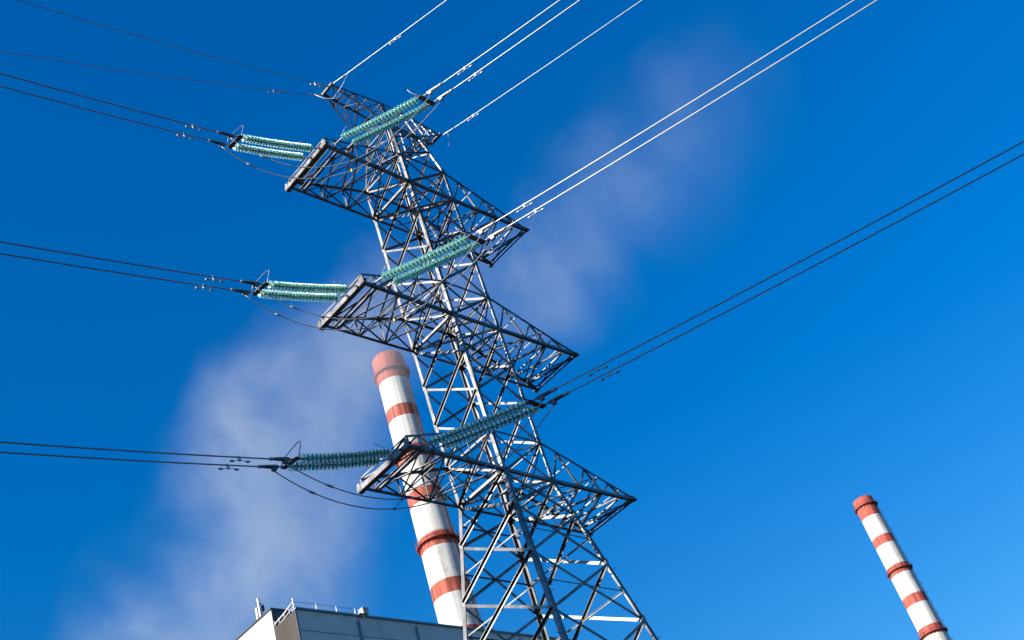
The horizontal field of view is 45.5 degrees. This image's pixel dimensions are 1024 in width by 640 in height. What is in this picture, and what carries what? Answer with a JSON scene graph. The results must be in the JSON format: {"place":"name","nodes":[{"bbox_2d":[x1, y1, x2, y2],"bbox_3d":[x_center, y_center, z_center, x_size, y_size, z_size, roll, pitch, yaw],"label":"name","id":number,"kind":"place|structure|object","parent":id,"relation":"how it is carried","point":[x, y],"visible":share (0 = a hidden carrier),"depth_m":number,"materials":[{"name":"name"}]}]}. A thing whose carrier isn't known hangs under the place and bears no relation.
{"place":"outdoors","nodes":[
{"label":"outdoors","id":0,"kind":"place"},
{"bbox_2d":[235,598,571,639],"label":"power station building","id":1,"kind":"structure","parent":0,"point":[295,623],"depth_m":96.29,"materials":[{"name":"concrete"}]},
{"bbox_2d":[255,598,264,618],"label":"mobile antenna","id":2,"kind":"object","parent":1,"relation":"on","point":[258,611],"visible":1,"depth_m":97.14,"materials":[{"name":"grey plastic"}]},
{"bbox_2d":[358,607,368,619],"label":"floodlight box","id":3,"kind":"object","parent":1,"relation":"attached to","point":[363,611],"visible":1,"depth_m":97.54,"materials":[{"name":"paint"}]},
{"bbox_2d":[0,0,1023,639],"label":"sky","id":4,"kind":"structure","parent":0,"point":[889,369],"materials":[{"name":"blue"}]},
{"bbox_2d":[485,0,877,239],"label":"conductor","id":5,"kind":"object","parent":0,"point":[492,236],"visible":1,"depth_m":34.81,"materials":[{"name":"metal"}]},
{"bbox_2d":[455,227,485,243],"bbox_3d":[-1.244,-2.643,37.523,0.925,0.507,0.345,19,-52,-41],"label":"yoke plate","id":6,"kind":"object","parent":5,"relation":"attached to","point":[473,237],"visible":0.98,"depth_m":37.38,"materials":[{"name":"black metal"}]},
{"bbox_2d":[474,0,854,234],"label":"conductor","id":7,"kind":"object","parent":6,"relation":"attached to","point":[481,230],"visible":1,"depth_m":34.59,"materials":[{"name":"metal"}]},
{"bbox_2d":[528,208,544,218],"bbox_3d":[0.715,-3.250,36.765,0.610,0.217,0.057,-35,-39,19],"label":"vibration damper","id":8,"kind":"object","parent":5,"relation":"attached to","point":[535,211],"visible":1,"depth_m":36.76,"materials":[{"name":"white metal"}]},
{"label":"suspension link","id":9,"kind":"object","parent":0,"visible":0},
{"bbox_2d":[443,0,641,134],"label":"earth wire","id":10,"kind":"object","parent":9,"relation":"attached to","point":[542,68],"visible":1,"depth_m":49.43,"materials":[{"name":"metal"}]},
{"label":"ground","id":11,"kind":"structure","parent":0,"visible":0},
{"bbox_2d":[372,350,483,628],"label":"striped chimney","id":12,"kind":"object","parent":11,"relation":"on","point":[438,548],"visible":0.76,"depth_m":222.58,"materials":[{"name":"paint"}]},
{"bbox_2d":[285,82,660,639],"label":"lattice tower","id":13,"kind":"structure","parent":11,"relation":"on","point":[463,356],"depth_m":41.16,"materials":[{"name":"metal"}]},
{"bbox_2d":[0,51,322,95],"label":"earth wire","id":14,"kind":"object","parent":13,"relation":"attached to","point":[158,75],"visible":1,"depth_m":43.12,"materials":[{"name":"metal"}]},
{"bbox_2d":[314,74,347,98],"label":"bonding jumper","id":15,"kind":"object","parent":14,"relation":"attached to","point":[336,93],"visible":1,"depth_m":47.56,"materials":[{"name":"metal"}]},
{"bbox_2d":[18,0,329,86],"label":"earth wire","id":16,"kind":"object","parent":13,"relation":"attached to","point":[171,45],"visible":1,"depth_m":41.99,"materials":[{"name":"metal"}]},
{"bbox_2d":[233,143,311,160],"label":"insulator string","id":17,"kind":"object","parent":13,"relation":"attached to","point":[281,154],"visible":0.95,"depth_m":41.51,"materials":[{"name":"teal glass"}]},
{"bbox_2d":[241,134,319,151],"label":"insulator string","id":18,"kind":"object","parent":13,"relation":"attached to","point":[281,144],"visible":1,"depth_m":41.14,"materials":[{"name":"teal glass"}]},
{"bbox_2d":[227,125,243,148],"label":"yoke plate","id":19,"kind":"object","parent":18,"relation":"attached to","point":[234,143],"visible":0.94,"depth_m":40.03,"materials":[{"name":"black metal"}]},
{"bbox_2d":[0,86,227,147],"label":"conductor","id":20,"kind":"object","parent":19,"relation":"attached to","point":[221,144],"visible":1,"depth_m":37.23,"materials":[{"name":"metal"}]},
{"bbox_2d":[0,73,236,138],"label":"conductor","id":21,"kind":"object","parent":19,"relation":"attached to","point":[229,135],"visible":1,"depth_m":36.75,"materials":[{"name":"metal"}]},
{"bbox_2d":[257,289,347,301],"bbox_3d":[-6.388,-0.756,37.700,3.585,1.313,0.282,19,-52,-41],"label":"insulator string","id":22,"kind":"object","parent":13,"relation":"attached to","point":[302,296],"visible":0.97,"depth_m":37.41,"materials":[{"name":"teal glass"}]},
{"bbox_2d":[267,280,356,293],"bbox_3d":[-6.048,-1.027,37.429,3.586,1.412,0.282,19,-52,-41],"label":"insulator string","id":23,"kind":"object","parent":13,"relation":"attached to","point":[302,287],"visible":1,"depth_m":37.06,"materials":[{"name":"teal glass"}]},
{"bbox_2d":[251,270,268,295],"bbox_3d":[-7.506,-1.080,36.005,0.445,0.623,0.764,19,-52,-41],"label":"yoke plate","id":24,"kind":"object","parent":23,"relation":"attached to","point":[261,287],"visible":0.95,"depth_m":35.95,"materials":[{"name":"black metal"}]},
{"bbox_2d":[0,253,251,295],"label":"conductor","id":25,"kind":"object","parent":24,"relation":"attached to","point":[244,292],"visible":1,"depth_m":33.10,"materials":[{"name":"metal"}]},
{"bbox_2d":[195,284,213,290],"bbox_3d":[-8.742,-0.909,34.707,0.606,0.236,0.057,19,-52,-41],"label":"vibration damper","id":26,"kind":"object","parent":25,"relation":"attached to","point":[203,286],"visible":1,"depth_m":34.71,"materials":[{"name":"grey metal"}]},
{"bbox_2d":[245,234,493,330],"bbox_3d":[-4.016,-0.880,36.435,7.644,1.658,1.449,-11,-37,-11],"label":"jumper loop","id":27,"kind":"object","parent":25,"relation":"hanging from","point":[350,329],"visible":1,"depth_m":36.29,"materials":[{"name":"metal"}]},
{"bbox_2d":[0,241,261,287],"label":"conductor","id":28,"kind":"object","parent":24,"relation":"attached to","point":[254,284],"visible":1,"depth_m":32.64,"materials":[{"name":"metal"}]},
{"bbox_2d":[205,276,223,282],"bbox_3d":[-8.388,-1.143,34.406,0.606,0.236,0.057,19,-52,-41],"label":"vibration damper","id":29,"kind":"object","parent":28,"relation":"attached to","point":[213,278],"visible":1,"depth_m":34.40,"materials":[{"name":"grey metal"}]},
{"bbox_2d":[287,458,390,471],"bbox_3d":[-4.709,3.999,33.872,3.760,1.176,0.282,19,-52,-41],"label":"insulator string","id":30,"kind":"object","parent":13,"relation":"attached to","point":[333,465],"visible":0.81,"depth_m":33.58,"materials":[{"name":"teal glass"}]},
{"bbox_2d":[299,445,400,463],"bbox_3d":[-4.372,3.718,33.610,3.760,1.301,0.282,19,-52,-41],"label":"insulator string","id":31,"kind":"object","parent":13,"relation":"attached to","point":[318,458],"visible":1,"depth_m":33.26,"materials":[{"name":"teal glass"}]},
{"bbox_2d":[281,441,300,469],"bbox_3d":[-5.911,3.600,32.160,0.445,0.623,0.764,19,-52,-41],"label":"yoke plate","id":32,"kind":"object","parent":31,"relation":"attached to","point":[291,462],"visible":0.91,"depth_m":32.09,"materials":[{"name":"black metal"}]},
{"bbox_2d":[0,451,281,471],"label":"conductor","id":33,"kind":"object","parent":32,"relation":"attached to","point":[273,468],"visible":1,"depth_m":29.28,"materials":[{"name":"metal"}]},
{"bbox_2d":[218,464,238,470],"bbox_3d":[-7.171,3.742,30.865,0.608,0.228,0.057,19,-52,-41],"label":"vibration damper","id":34,"kind":"object","parent":33,"relation":"attached to","point":[235,469],"visible":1,"depth_m":30.86,"materials":[{"name":"grey metal"}]},
{"bbox_2d":[274,400,554,509],"bbox_3d":[-2.341,3.894,32.617,7.782,1.613,1.488,-11,-38,-12],"label":"jumper loop","id":35,"kind":"object","parent":33,"relation":"hanging from","point":[394,508],"visible":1,"depth_m":32.48,"materials":[{"name":"metal"}]},
{"bbox_2d":[0,441,292,464],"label":"conductor","id":36,"kind":"object","parent":32,"relation":"attached to","point":[284,460],"visible":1,"depth_m":28.92,"materials":[{"name":"metal"}]},
{"bbox_2d":[230,456,249,462],"bbox_3d":[-6.817,3.508,30.564,0.608,0.228,0.057,19,-52,-41],"label":"vibration damper","id":37,"kind":"object","parent":36,"relation":"attached to","point":[239,459],"visible":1,"depth_m":30.56,"materials":[{"name":"grey metal"}]},
{"bbox_2d":[335,96,418,144],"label":"insulator string","id":38,"kind":"object","parent":13,"relation":"attached to","point":[375,121],"visible":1,"depth_m":42.06,"materials":[{"name":"teal glass"}]},
{"bbox_2d":[346,103,429,149],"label":"insulator string","id":39,"kind":"object","parent":13,"relation":"attached to","point":[382,128],"visible":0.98,"depth_m":42.42,"materials":[{"name":"teal glass"}]},
{"bbox_2d":[407,89,435,105],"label":"yoke plate","id":40,"kind":"object","parent":39,"relation":"attached to","point":[428,101],"visible":0.98,"depth_m":41.33,"materials":[{"name":"black metal"}]},
{"bbox_2d":[424,0,559,95],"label":"conductor","id":41,"kind":"object","parent":40,"relation":"attached to","point":[430,91],"visible":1,"depth_m":40.21,"materials":[{"name":"metal"}]},
{"bbox_2d":[222,94,441,179],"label":"jumper loop","id":42,"kind":"object","parent":41,"relation":"hanging from","point":[317,167],"visible":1,"depth_m":40.23,"materials":[{"name":"metal"}]},
{"bbox_2d":[435,0,579,101],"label":"conductor","id":43,"kind":"object","parent":40,"relation":"attached to","point":[440,98],"visible":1,"depth_m":40.45,"materials":[{"name":"metal"}]},
{"bbox_2d":[333,0,446,83],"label":"earth wire","id":44,"kind":"object","parent":13,"relation":"attached to","point":[386,44],"visible":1,"depth_m":46.80,"materials":[{"name":"metal"}]},
{"bbox_2d":[374,235,468,282],"bbox_3d":[-2.915,-1.935,38.288,3.653,1.360,0.282,-35,-39,19],"label":"insulator string","id":45,"kind":"object","parent":13,"relation":"attached to","point":[422,259],"visible":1,"depth_m":38.11,"materials":[{"name":"teal glass"}]},
{"bbox_2d":[386,241,479,286],"bbox_3d":[-2.528,-1.702,38.537,3.635,1.094,0.282,-35,-39,19],"label":"insulator string","id":46,"kind":"object","parent":13,"relation":"attached to","point":[426,268],"visible":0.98,"depth_m":38.47,"materials":[{"name":"teal glass"}]},
{"bbox_2d":[420,400,526,445],"bbox_3d":[-1.148,2.909,34.467,3.654,1.254,0.282,-35,-39,19],"label":"insulator string","id":47,"kind":"object","parent":13,"relation":"attached to","point":[475,424],"visible":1,"depth_m":34.29,"materials":[{"name":"teal glass"}]},
{"bbox_2d":[433,406,538,449],"bbox_3d":[-0.762,3.139,34.718,3.636,0.991,0.282,-35,-39,19],"label":"insulator string","id":48,"kind":"object","parent":13,"relation":"attached to","point":[499,424],"visible":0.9,"depth_m":34.62,"materials":[{"name":"teal glass"}]},
{"bbox_2d":[512,391,546,408],"bbox_3d":[0.508,2.157,33.736,0.925,0.507,0.345,19,-52,-41],"label":"yoke plate","id":49,"kind":"object","parent":48,"relation":"attached to","point":[534,403],"visible":0.94,"depth_m":33.60,"materials":[{"name":"black metal"}]},
{"bbox_2d":[533,141,1023,400],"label":"conductor","id":50,"kind":"object","parent":49,"relation":"attached to","point":[540,397],"visible":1,"depth_m":30.47,"materials":[{"name":"metal"}]},
{"bbox_2d":[588,366,607,376],"bbox_3d":[2.287,1.333,32.558,0.610,0.219,0.057,-35,-39,19],"label":"vibration damper","id":51,"kind":"object","parent":50,"relation":"attached to","point":[597,369],"visible":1,"depth_m":32.56,"materials":[{"name":"grey metal"}]},
{"bbox_2d":[546,153,1023,405],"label":"conductor","id":52,"kind":"object","parent":49,"relation":"attached to","point":[553,401],"visible":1,"depth_m":30.86,"materials":[{"name":"metal"}]},
{"bbox_2d":[600,370,619,380],"bbox_3d":[2.630,1.469,32.889,0.610,0.219,0.057,-35,-39,19],"label":"vibration damper","id":53,"kind":"object","parent":52,"relation":"attached to","point":[610,374],"visible":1,"depth_m":32.88,"materials":[{"name":"grey metal"}]},
{"bbox_2d":[853,495,951,639],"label":"striped chimney","id":54,"kind":"object","parent":11,"relation":"on","point":[926,621],"visible":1,"depth_m":348.99,"materials":[{"name":"concrete"}]}
]}

